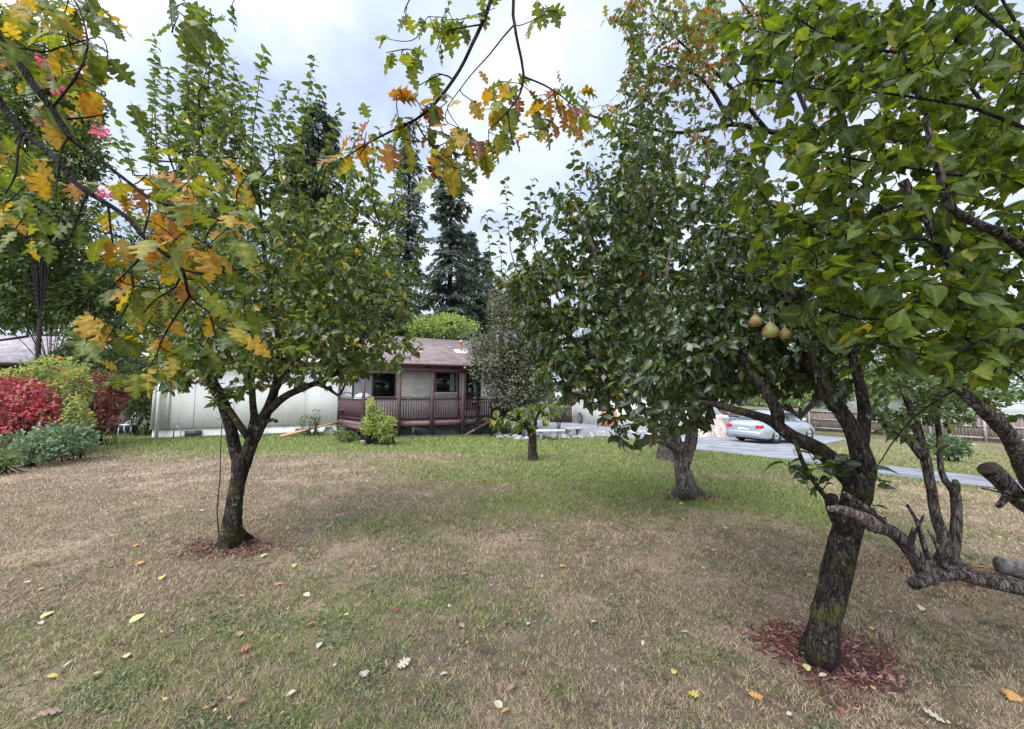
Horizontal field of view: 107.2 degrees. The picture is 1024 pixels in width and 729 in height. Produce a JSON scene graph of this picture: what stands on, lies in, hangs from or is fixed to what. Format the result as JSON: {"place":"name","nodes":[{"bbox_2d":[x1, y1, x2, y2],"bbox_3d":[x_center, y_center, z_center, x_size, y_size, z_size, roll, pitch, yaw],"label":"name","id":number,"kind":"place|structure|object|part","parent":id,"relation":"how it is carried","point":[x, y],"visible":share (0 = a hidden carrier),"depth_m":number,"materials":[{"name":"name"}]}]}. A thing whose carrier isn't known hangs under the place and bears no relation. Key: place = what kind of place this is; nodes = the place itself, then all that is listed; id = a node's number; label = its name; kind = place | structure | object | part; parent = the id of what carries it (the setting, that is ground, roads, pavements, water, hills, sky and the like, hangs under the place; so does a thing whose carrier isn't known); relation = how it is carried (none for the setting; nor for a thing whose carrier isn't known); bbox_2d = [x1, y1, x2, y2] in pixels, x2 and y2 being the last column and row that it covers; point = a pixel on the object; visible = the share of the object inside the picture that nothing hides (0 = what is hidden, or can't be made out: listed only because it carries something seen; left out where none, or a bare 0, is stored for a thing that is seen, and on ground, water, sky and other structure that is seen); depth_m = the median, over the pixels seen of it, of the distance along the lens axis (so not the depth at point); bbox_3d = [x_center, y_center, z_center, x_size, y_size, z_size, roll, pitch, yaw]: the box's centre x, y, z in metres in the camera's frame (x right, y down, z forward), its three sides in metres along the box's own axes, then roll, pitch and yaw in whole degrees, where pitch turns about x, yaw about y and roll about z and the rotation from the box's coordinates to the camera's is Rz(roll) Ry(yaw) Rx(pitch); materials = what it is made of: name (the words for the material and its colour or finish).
{"place":"outdoors","nodes":[
{"label":"outdoors","id":0,"kind":"place"},
{"bbox_2d":[103,431,489,441],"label":"tall grass","id":1,"kind":"structure","parent":0,"point":[397,437],"depth_m":14.32,"materials":[{"name":"green plant"}]},
{"bbox_2d":[355,393,371,400],"bbox_3d":[-6.165,1.737,15.652,0.800,1.130,0.800,0,-5,0],"label":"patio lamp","id":2,"kind":"object","parent":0,"point":[366,395],"visible":0.31,"depth_m":15.45,"materials":[{"name":"metal"}]},
{"bbox_2d":[0,397,1023,728],"bbox_3d":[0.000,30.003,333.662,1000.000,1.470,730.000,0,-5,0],"label":"ground","id":3,"kind":"structure","parent":0,"point":[594,703],"depth_m":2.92,"materials":[{"name":"plant"}]},
{"bbox_2d":[0,449,28,474],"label":"shrub","id":4,"kind":"object","parent":3,"relation":"on","point":[12,463],"visible":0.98,"depth_m":7.49,"materials":[{"name":"green plant"}]},
{"bbox_2d":[0,373,71,455],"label":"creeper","id":5,"kind":"object","parent":3,"relation":"on","point":[15,408],"visible":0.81,"depth_m":9.63,"materials":[{"name":"red plant"}]},
{"bbox_2d":[40,611,53,617],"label":"fallen leaf","id":6,"kind":"object","parent":3,"relation":"on","point":[45,614],"visible":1,"depth_m":2.67,"materials":[{"name":"yellow plant"}]},
{"bbox_2d":[0,353,96,455],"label":"shrub","id":7,"kind":"object","parent":3,"relation":"on","point":[74,412],"visible":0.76,"depth_m":10.68,"materials":[{"name":"green plant"}]},
{"bbox_2d":[33,706,63,715],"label":"fallen leaf","id":8,"kind":"object","parent":3,"relation":"on","point":[48,710],"visible":1,"depth_m":1.83,"materials":[{"name":"pink plant"}]},
{"bbox_2d":[47,673,58,676],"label":"fallen leaf","id":9,"kind":"object","parent":3,"relation":"on","point":[53,675],"visible":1,"depth_m":2.08,"materials":[{"name":"yellow plant"}]},
{"bbox_2d":[0,420,108,468],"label":"shrub","id":10,"kind":"object","parent":3,"relation":"on","point":[36,445],"visible":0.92,"depth_m":8.64,"materials":[{"name":"green plant"}]},
{"bbox_2d":[0,2,125,435],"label":"crape myrtle","id":11,"kind":"object","parent":3,"relation":"on","point":[16,103],"visible":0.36,"depth_m":13.34,"materials":[{"name":"green plant"}]},
{"bbox_2d":[0,201,141,414],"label":"tree","id":12,"kind":"object","parent":3,"relation":"on","point":[68,294],"visible":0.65,"depth_m":14.28,"materials":[{"name":"green plant"}]},
{"bbox_2d":[0,335,152,418],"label":"neighbour house","id":13,"kind":"structure","parent":3,"relation":"on","point":[13,349],"depth_m":23.31,"materials":[{"name":"grey"}]},
{"bbox_2d":[0,237,186,345],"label":"leafy tree","id":14,"kind":"object","parent":3,"relation":"on","point":[119,324],"visible":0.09,"depth_m":29.93,"materials":[{"name":"green plant"}]},
{"bbox_2d":[45,325,153,436],"bbox_3d":[-15.555,0.612,15.100,4.356,4.401,3.582,0,-5,0],"label":"shrub","id":15,"kind":"object","parent":3,"relation":"on","point":[110,354],"visible":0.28,"depth_m":14.50,"materials":[{"name":"green plant"}]},
{"bbox_2d":[77,368,131,445],"bbox_3d":[-12.854,1.323,11.889,1.838,2.447,1.276,0,-5,0],"label":"shrub","id":16,"kind":"object","parent":3,"relation":"on","point":[101,410],"visible":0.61,"depth_m":11.77,"materials":[{"name":"red plant"}]},
{"bbox_2d":[109,411,129,431],"bbox_3d":[-16.205,2.365,15.658,0.950,0.980,0.600,0,-5,0],"label":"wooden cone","id":17,"kind":"object","parent":3,"relation":"on","point":[126,416],"visible":0.08,"depth_m":15.58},
{"bbox_2d":[110,421,135,433],"bbox_3d":[-15.793,2.565,15.362,0.840,0.532,0.519,1,-5,-10],"label":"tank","id":18,"kind":"object","parent":3,"relation":"on","point":[123,428],"visible":0.34,"depth_m":15.19,"materials":[{"name":"metal"}]},
{"bbox_2d":[117,413,145,435],"bbox_3d":[-14.740,2.311,14.620,0.638,0.916,0.522,0,-5,0],"label":"garden chair","id":19,"kind":"object","parent":3,"relation":"on","point":[134,424],"visible":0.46,"depth_m":14.83,"materials":[{"name":"white paint"}]},
{"bbox_2d":[129,614,144,622],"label":"fallen leaf","id":20,"kind":"object","parent":3,"relation":"on","point":[137,616],"visible":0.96,"depth_m":2.61,"materials":[{"name":"yellow plant"}]},
{"bbox_2d":[216,426,221,535],"bbox_3d":[-3.156,1.246,4.087,0.022,1.308,0.423,3,-6,-33],"label":"stake","id":21,"kind":"object","parent":3,"relation":"on","point":[219,484],"visible":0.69,"depth_m":3.97,"materials":[{"name":"black metal"}]},
{"bbox_2d":[155,537,307,562],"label":"mulch","id":22,"kind":"object","parent":3,"relation":"on","point":[241,547],"visible":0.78,"depth_m":3.84,"materials":[{"name":"red plant"}]},
{"bbox_2d":[236,631,243,635],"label":"fallen leaf","id":23,"kind":"object","parent":3,"relation":"on","point":[238,633],"visible":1,"depth_m":2.42,"materials":[{"name":"pink plant"}]},
{"bbox_2d":[238,643,251,652],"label":"fallen leaf","id":24,"kind":"object","parent":3,"relation":"on","point":[246,647],"visible":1,"depth_m":2.28,"materials":[{"name":"brown plant"}]},
{"bbox_2d":[99,195,393,335],"bbox_3d":[-23.456,-5.877,34.772,27.393,20.611,10.790,0,-5,0],"label":"leafy tree","id":25,"kind":"object","parent":3,"relation":"on","point":[135,236],"visible":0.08,"depth_m":33.38,"materials":[{"name":"green plant"}]},
{"bbox_2d":[104,8,426,549],"bbox_3d":[-2.753,-0.980,4.206,3.810,6.004,2.064,0,-5,0],"label":"pear tree","id":26,"kind":"object","parent":3,"relation":"on","point":[294,347],"visible":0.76,"depth_m":3.86,"materials":[{"name":"green plant"}]},
{"bbox_2d":[294,409,322,436],"bbox_3d":[-7.792,2.223,14.471,1.016,1.104,0.713,2,-5,-26],"label":"shrub","id":27,"kind":"object","parent":3,"relation":"on","point":[315,422],"visible":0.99,"depth_m":14.52,"materials":[{"name":"green plant"}]},
{"bbox_2d":[0,0,618,399],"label":"oak tree","id":28,"kind":"object","parent":3,"relation":"on","point":[171,246],"visible":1,"depth_m":1.30,"materials":[{"name":"green plant"}]},
{"bbox_2d":[279,421,340,436],"bbox_3d":[-7.974,2.543,15.046,0.280,0.497,2.214,-4,-7,43],"label":"plank","id":29,"kind":"object","parent":3,"relation":"on","point":[302,430],"visible":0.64,"depth_m":14.80,"materials":[{"name":"brown wood"}]},
{"bbox_2d":[241,99,382,334],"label":"fir tree","id":30,"kind":"object","parent":3,"relation":"on","point":[316,145],"visible":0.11,"depth_m":41.09,"materials":[{"name":"green plant"}]},
{"bbox_2d":[324,427,334,433],"bbox_3d":[-7.519,2.737,15.515,0.400,0.350,0.200,2,-5,-26],"label":"concrete block","id":31,"kind":"object","parent":3,"relation":"on","point":[328,429],"depth_m":15.43,"materials":[{"name":"grey concrete"}]},
{"bbox_2d":[139,327,534,437],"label":"house","id":32,"kind":"structure","parent":3,"relation":"on","point":[185,414],"depth_m":16.04,"materials":[{"name":"white metal"}]},
{"bbox_2d":[352,373,394,398],"bbox_3d":[-6.200,0.977,16.969,1.822,1.197,0.060,2,-5,-26],"label":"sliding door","id":33,"kind":"structure","parent":32,"relation":"in","point":[383,385],"depth_m":17.07,"materials":[{"name":"glass"}]},
{"bbox_2d":[434,373,457,394],"bbox_3d":[-3.291,0.897,18.385,1.329,1.135,0.070,2,-5,-26],"label":"window","id":34,"kind":"structure","parent":32,"relation":"in","point":[444,383],"depth_m":18.40,"materials":[{"name":"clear glass"}]},
{"bbox_2d":[466,373,480,409],"bbox_3d":[-1.930,1.358,18.974,0.784,1.874,0.130,2,-5,-26],"label":"door","id":35,"kind":"structure","parent":32,"relation":"in","point":[470,385],"depth_m":18.97,"materials":[{"name":"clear glass"}]},
{"bbox_2d":[332,424,360,441],"bbox_3d":[-5.793,2.392,13.034,0.756,0.623,1.500,5,-7,-44],"label":"weed clump","id":36,"kind":"object","parent":3,"relation":"on","point":[340,437],"visible":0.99,"depth_m":12.80,"materials":[{"name":"green plant"}]},
{"bbox_2d":[359,669,369,676],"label":"fallen leaf","id":37,"kind":"object","parent":3,"relation":"on","point":[364,673],"visible":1,"depth_m":2.09,"materials":[{"name":"beige plant"}]},
{"bbox_2d":[303,210,434,336],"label":"leafy tree","id":38,"kind":"object","parent":3,"relation":"on","point":[385,316],"visible":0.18,"depth_m":36.41,"materials":[{"name":"green plant"}]},
{"bbox_2d":[360,396,397,445],"bbox_3d":[-4.289,1.806,12.160,1.259,1.595,1.107,0,-5,0],"label":"shrub","id":39,"kind":"object","parent":3,"relation":"on","point":[371,421],"visible":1,"depth_m":12.05,"materials":[{"name":"green plant"}]},
{"bbox_2d":[360,235,419,335],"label":"fir tree","id":40,"kind":"object","parent":3,"relation":"on","point":[378,255],"visible":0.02,"depth_m":52.91,"materials":[{"name":"green plant"}]},
{"bbox_2d":[365,120,435,336],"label":"fir tree","id":41,"kind":"object","parent":3,"relation":"on","point":[409,230],"visible":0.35,"depth_m":47.54,"materials":[{"name":"green plant"}]},
{"bbox_2d":[397,657,410,668],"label":"fallen leaf","id":42,"kind":"object","parent":3,"relation":"on","point":[404,662],"visible":1,"depth_m":2.18,"materials":[{"name":"white plant"}]},
{"bbox_2d":[336,361,511,441],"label":"deck","id":43,"kind":"structure","parent":3,"relation":"on","point":[351,415],"depth_m":15.30,"materials":[{"name":"red wood"}]},
{"bbox_2d":[338,392,353,419],"bbox_3d":[-6.901,1.726,15.755,0.643,1.168,0.425,2,-5,-26],"label":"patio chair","id":44,"kind":"object","parent":43,"relation":"on","point":[338,403],"visible":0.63,"depth_m":15.78,"materials":[{"name":"metal"}]},
{"bbox_2d":[411,372,429,409],"bbox_3d":[-3.949,1.093,16.337,0.787,1.780,0.425,2,-5,-26],"label":"hanging chair","id":45,"kind":"object","parent":43,"relation":"hanging from","point":[427,394],"visible":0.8,"depth_m":16.34,"materials":[{"name":"white paint"}]},
{"bbox_2d":[406,311,484,339],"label":"leafy tree","id":46,"kind":"object","parent":3,"relation":"on","point":[453,324],"visible":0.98,"depth_m":26.84,"materials":[{"name":"green plant"}]},
{"bbox_2d":[405,134,489,340],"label":"fir tree","id":47,"kind":"object","parent":3,"relation":"on","point":[451,236],"visible":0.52,"depth_m":42.70,"materials":[{"name":"green plant"}]},
{"bbox_2d":[441,228,492,336],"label":"fir tree","id":48,"kind":"object","parent":3,"relation":"on","point":[480,313],"visible":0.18,"depth_m":56.89,"materials":[{"name":"green plant"}]},
{"bbox_2d":[479,250,499,336],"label":"fir tree","id":49,"kind":"object","parent":3,"relation":"on","point":[484,265],"visible":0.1,"depth_m":91.47,"materials":[{"name":"green plant"}]},
{"bbox_2d":[494,700,502,707],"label":"fallen leaf","id":50,"kind":"object","parent":3,"relation":"on","point":[498,702],"visible":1,"depth_m":1.90,"materials":[{"name":"white plant"}]},
{"bbox_2d":[505,683,514,690],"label":"fallen leaf","id":51,"kind":"object","parent":3,"relation":"on","point":[510,687],"visible":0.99,"depth_m":2.01,"materials":[{"name":"pink plant"}]},
{"bbox_2d":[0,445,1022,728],"bbox_3d":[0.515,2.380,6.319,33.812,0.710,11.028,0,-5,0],"label":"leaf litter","id":52,"kind":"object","parent":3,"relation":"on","point":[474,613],"visible":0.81,"depth_m":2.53,"materials":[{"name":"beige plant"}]},
{"bbox_2d":[0,514,1023,728],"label":"clover","id":53,"kind":"object","parent":3,"relation":"on","point":[225,721],"visible":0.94,"depth_m":2.37,"materials":[{"name":"green plant"}]},
{"bbox_2d":[463,264,562,436],"bbox_3d":[0.175,-0.590,16.095,4.561,7.368,3.315,0,-5,0],"label":"plum tree","id":54,"kind":"object","parent":3,"relation":"on","point":[514,353],"visible":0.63,"depth_m":15.62,"materials":[{"name":"green plant"}]},
{"bbox_2d":[482,401,563,460],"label":"young fruit tree","id":55,"kind":"object","parent":3,"relation":"on","point":[529,425],"visible":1,"depth_m":9.57,"materials":[{"name":"green plant"}]},
{"bbox_2d":[42,333,1020,408],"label":"woodland","id":56,"kind":"object","parent":3,"relation":"on","point":[820,406],"visible":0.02,"depth_m":95.82,"materials":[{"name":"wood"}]},
{"bbox_2d":[544,401,547,435],"bbox_3d":[1.527,2.468,16.744,0.160,1.660,0.160,0,-5,0],"label":"post","id":57,"kind":"object","parent":3,"relation":"on","point":[546,408],"visible":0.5,"depth_m":16.72,"materials":[{"name":"white paint"}]},
{"bbox_2d":[536,429,564,440],"bbox_3d":[1.518,2.801,14.991,1.150,0.430,0.400,0,-5,-4],"label":"concrete bench","id":58,"kind":"object","parent":3,"relation":"on","point":[558,431],"visible":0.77,"depth_m":14.84,"materials":[{"name":"grey concrete"}]},
{"bbox_2d":[562,427,583,436],"bbox_3d":[2.733,3.042,16.892,0.900,0.430,0.400,3,-5,-28],"label":"concrete bench","id":59,"kind":"object","parent":3,"relation":"on","point":[569,429],"visible":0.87,"depth_m":16.83,"materials":[{"name":"grey concrete"}]},
{"bbox_2d":[601,410,616,426],"bbox_3d":[7.055,4.050,27.438,0.525,1.514,1.115,2,-5,-26],"label":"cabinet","id":60,"kind":"object","parent":3,"relation":"on","point":[606,423],"visible":0.21,"depth_m":27.16,"materials":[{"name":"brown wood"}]},
{"bbox_2d":[480,1,794,500],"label":"pear tree","id":61,"kind":"object","parent":3,"relation":"on","point":[549,273],"visible":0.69,"depth_m":4.79,"materials":[{"name":"green plant"}]},
{"bbox_2d":[591,166,695,375],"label":"fir tree","id":62,"kind":"object","parent":3,"relation":"on","point":[657,291],"visible":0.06,"depth_m":60.67,"materials":[{"name":"green plant"}]},
{"bbox_2d":[572,369,720,429],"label":"garage","id":63,"kind":"structure","parent":3,"relation":"on","point":[588,417],"depth_m":29.70,"materials":[{"name":"white paint"}]},
{"bbox_2d":[577,412,581,422],"bbox_3d":[5.548,4.401,31.008,0.190,1.014,0.688,2,-5,-26],"label":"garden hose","id":64,"kind":"object","parent":63,"relation":"hanging from","point":[579,413],"visible":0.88,"depth_m":30.80,"materials":[{"name":"rubber"}]},
{"bbox_2d":[551,286,746,375],"bbox_3d":[12.966,-1.098,36.567,23.685,13.797,10.789,0,-5,0],"label":"leafy tree","id":65,"kind":"object","parent":3,"relation":"on","point":[586,330],"visible":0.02,"depth_m":36.46,"materials":[{"name":"green plant"}]},
{"bbox_2d":[576,287,758,461],"bbox_3d":[4.221,0.398,10.618,5.417,4.858,4.078,0,-5,0],"label":"pear tree","id":66,"kind":"object","parent":3,"relation":"on","point":[664,452],"visible":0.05,"depth_m":10.25,"materials":[{"name":"grey plant"}]},
{"bbox_2d":[634,491,739,502],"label":"mulch","id":67,"kind":"object","parent":3,"relation":"on","point":[669,496],"visible":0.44,"depth_m":5.99,"materials":[{"name":"red plant"}]},
{"bbox_2d":[687,690,699,696],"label":"fallen leaf","id":68,"kind":"object","parent":3,"relation":"on","point":[693,693],"visible":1,"depth_m":1.97,"materials":[{"name":"yellow plant"}]},
{"bbox_2d":[698,414,728,436],"bbox_3d":[11.036,3.333,20.815,2.745,1.215,1.589,2,-5,-26],"label":"tarp heap","id":69,"kind":"object","parent":3,"relation":"on","point":[719,428],"visible":0.34,"depth_m":20.18,"materials":[{"name":"white plastic"}]},
{"bbox_2d":[603,181,901,673],"bbox_3d":[1.718,0.042,2.823,1.581,3.754,2.810,-5,-7,44],"label":"pear tree","id":70,"kind":"object","parent":3,"relation":"on","point":[804,367],"visible":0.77,"depth_m":2.48,"materials":[{"name":"green plant"}]},
{"bbox_2d":[747,689,762,699],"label":"fallen leaf","id":71,"kind":"object","parent":3,"relation":"on","point":[755,694],"visible":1,"depth_m":1.95,"materials":[{"name":"orange plant"}]},
{"bbox_2d":[568,0,1013,185],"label":"oak tree","id":72,"kind":"object","parent":3,"relation":"on","point":[696,37],"visible":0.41,"depth_m":6.25,"materials":[{"name":"green plant"}]},
{"bbox_2d":[748,368,898,421],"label":"leafy tree","id":73,"kind":"object","parent":3,"relation":"on","point":[801,414],"visible":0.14,"depth_m":24.80,"materials":[{"name":"green plant"}]},
{"bbox_2d":[729,610,933,727],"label":"mulch","id":74,"kind":"object","parent":3,"relation":"on","point":[859,664],"visible":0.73,"depth_m":2.18,"materials":[{"name":"red plant"}]},
{"bbox_2d":[803,663,810,670],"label":"fallen leaf","id":75,"kind":"object","parent":74,"relation":"on","point":[807,667],"visible":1,"depth_m":2.15,"materials":[{"name":"green plant"}]},
{"bbox_2d":[758,287,922,423],"bbox_3d":[27.798,-1.026,33.391,15.667,13.600,7.415,0,-5,0],"label":"leafy tree","id":76,"kind":"object","parent":3,"relation":"on","point":[864,367],"visible":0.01,"depth_m":32.19,"materials":[{"name":"green plant"}]},
{"bbox_2d":[708,0,1023,595],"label":"broadleaf tree","id":77,"kind":"object","parent":3,"relation":"on","point":[971,298],"visible":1,"depth_m":1.35,"materials":[{"name":"green plant"}]},
{"bbox_2d":[721,409,1023,442],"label":"board fence","id":78,"kind":"object","parent":3,"relation":"on","point":[817,421],"visible":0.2,"depth_m":25.68,"materials":[{"name":"grey wood"}]},
{"bbox_2d":[991,402,1023,413],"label":"lattice","id":79,"kind":"object","parent":78,"relation":"attached to","point":[1012,407],"visible":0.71,"depth_m":22.65,"materials":[{"name":"white paint"}]},
{"bbox_2d":[923,708,945,722],"bbox_3d":[2.039,1.694,1.828,0.094,0.009,0.067,17,8,42],"label":"fallen leaf","id":80,"kind":"object","parent":3,"relation":"on","point":[931,713],"visible":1,"depth_m":1.82,"materials":[{"name":"beige plant"}]},
{"bbox_2d":[846,374,1023,430],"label":"white building","id":81,"kind":"structure","parent":3,"relation":"on","point":[895,405],"depth_m":35.07,"materials":[{"name":"paint"}]},
{"bbox_2d":[857,552,1015,603],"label":"mulch","id":82,"kind":"object","parent":3,"relation":"on","point":[972,568],"visible":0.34,"depth_m":3.50,"materials":[{"name":"red plant"}]},
{"bbox_2d":[863,348,1013,568],"bbox_3d":[4.071,0.913,3.629,2.303,2.281,0.855,3,-6,-32],"label":"fruit tree","id":83,"kind":"object","parent":3,"relation":"on","point":[950,543],"visible":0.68,"depth_m":3.38,"materials":[{"name":"green plant"}]},
{"bbox_2d":[879,329,1023,432],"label":"leafy tree","id":84,"kind":"object","parent":3,"relation":"on","point":[1016,394],"visible":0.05,"depth_m":27.88,"materials":[{"name":"green plant"}]},
{"bbox_2d":[924,432,979,461],"bbox_3d":[14.164,2.663,12.304,1.165,1.004,1.391,0,-5,0],"label":"shrub","id":85,"kind":"object","parent":3,"relation":"on","point":[960,447],"visible":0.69,"depth_m":12.04,"materials":[{"name":"green plant"}]},
{"bbox_2d":[992,556,1023,578],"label":"log","id":86,"kind":"object","parent":3,"relation":"on","point":[1013,567],"visible":1,"depth_m":3.24,"materials":[{"name":"grey wood"}]},
{"bbox_2d":[1002,688,1022,702],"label":"fallen leaf","id":87,"kind":"object","parent":3,"relation":"on","point":[1012,695],"visible":1,"depth_m":1.95,"materials":[{"name":"orange plant"}]},
{"bbox_2d":[0,0,1023,396],"label":"sky","id":88,"kind":"structure","parent":0,"point":[343,33],"materials":[{"name":"white"}]},
{"bbox_2d":[522,420,1023,489],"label":"driveway","id":89,"kind":"structure","parent":0,"point":[783,448],"depth_m":14.56,"materials":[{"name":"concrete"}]},
{"bbox_2d":[548,405,570,428],"bbox_3d":[2.429,2.836,19.848,1.556,1.447,1.036,0,-5,0],"label":"flowering shrub","id":90,"kind":"object","parent":89,"relation":"on","point":[563,414],"visible":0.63,"depth_m":19.77,"materials":[{"name":"green plant"}]},
{"bbox_2d":[550,408,571,422],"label":"gate","id":91,"kind":"structure","parent":89,"relation":"on","point":[567,419],"depth_m":31.38,"materials":[{"name":"red wood"}]},
{"bbox_2d":[722,417,737,436],"bbox_3d":[11.831,3.450,20.785,0.940,1.050,0.840,2,-5,-26],"label":"box","id":92,"kind":"object","parent":89,"relation":"on","point":[727,420],"visible":0.31,"depth_m":20.35,"materials":[{"name":"metal"}]},
{"bbox_2d":[727,410,814,443],"bbox_3d":[12.431,2.913,18.055,4.470,1.438,1.960,2,-5,-26],"label":"parked car","id":93,"kind":"object","parent":89,"relation":"on","point":[742,428],"visible":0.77,"depth_m":17.27,"materials":[{"name":"silver metal"}]},
{"bbox_3d":[11.116,2.413,17.457,0.449,0.330,1.200,2,-5,-26],"label":"rear window","id":94,"kind":"part","parent":93,"relation":"part of","materials":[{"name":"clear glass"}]},
{"bbox_3d":[13.005,2.426,17.596,1.070,0.402,0.181,2,-5,-26],"label":"side window","id":95,"kind":"part","parent":93,"relation":"part of","materials":[{"name":"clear glass"}]}
]}

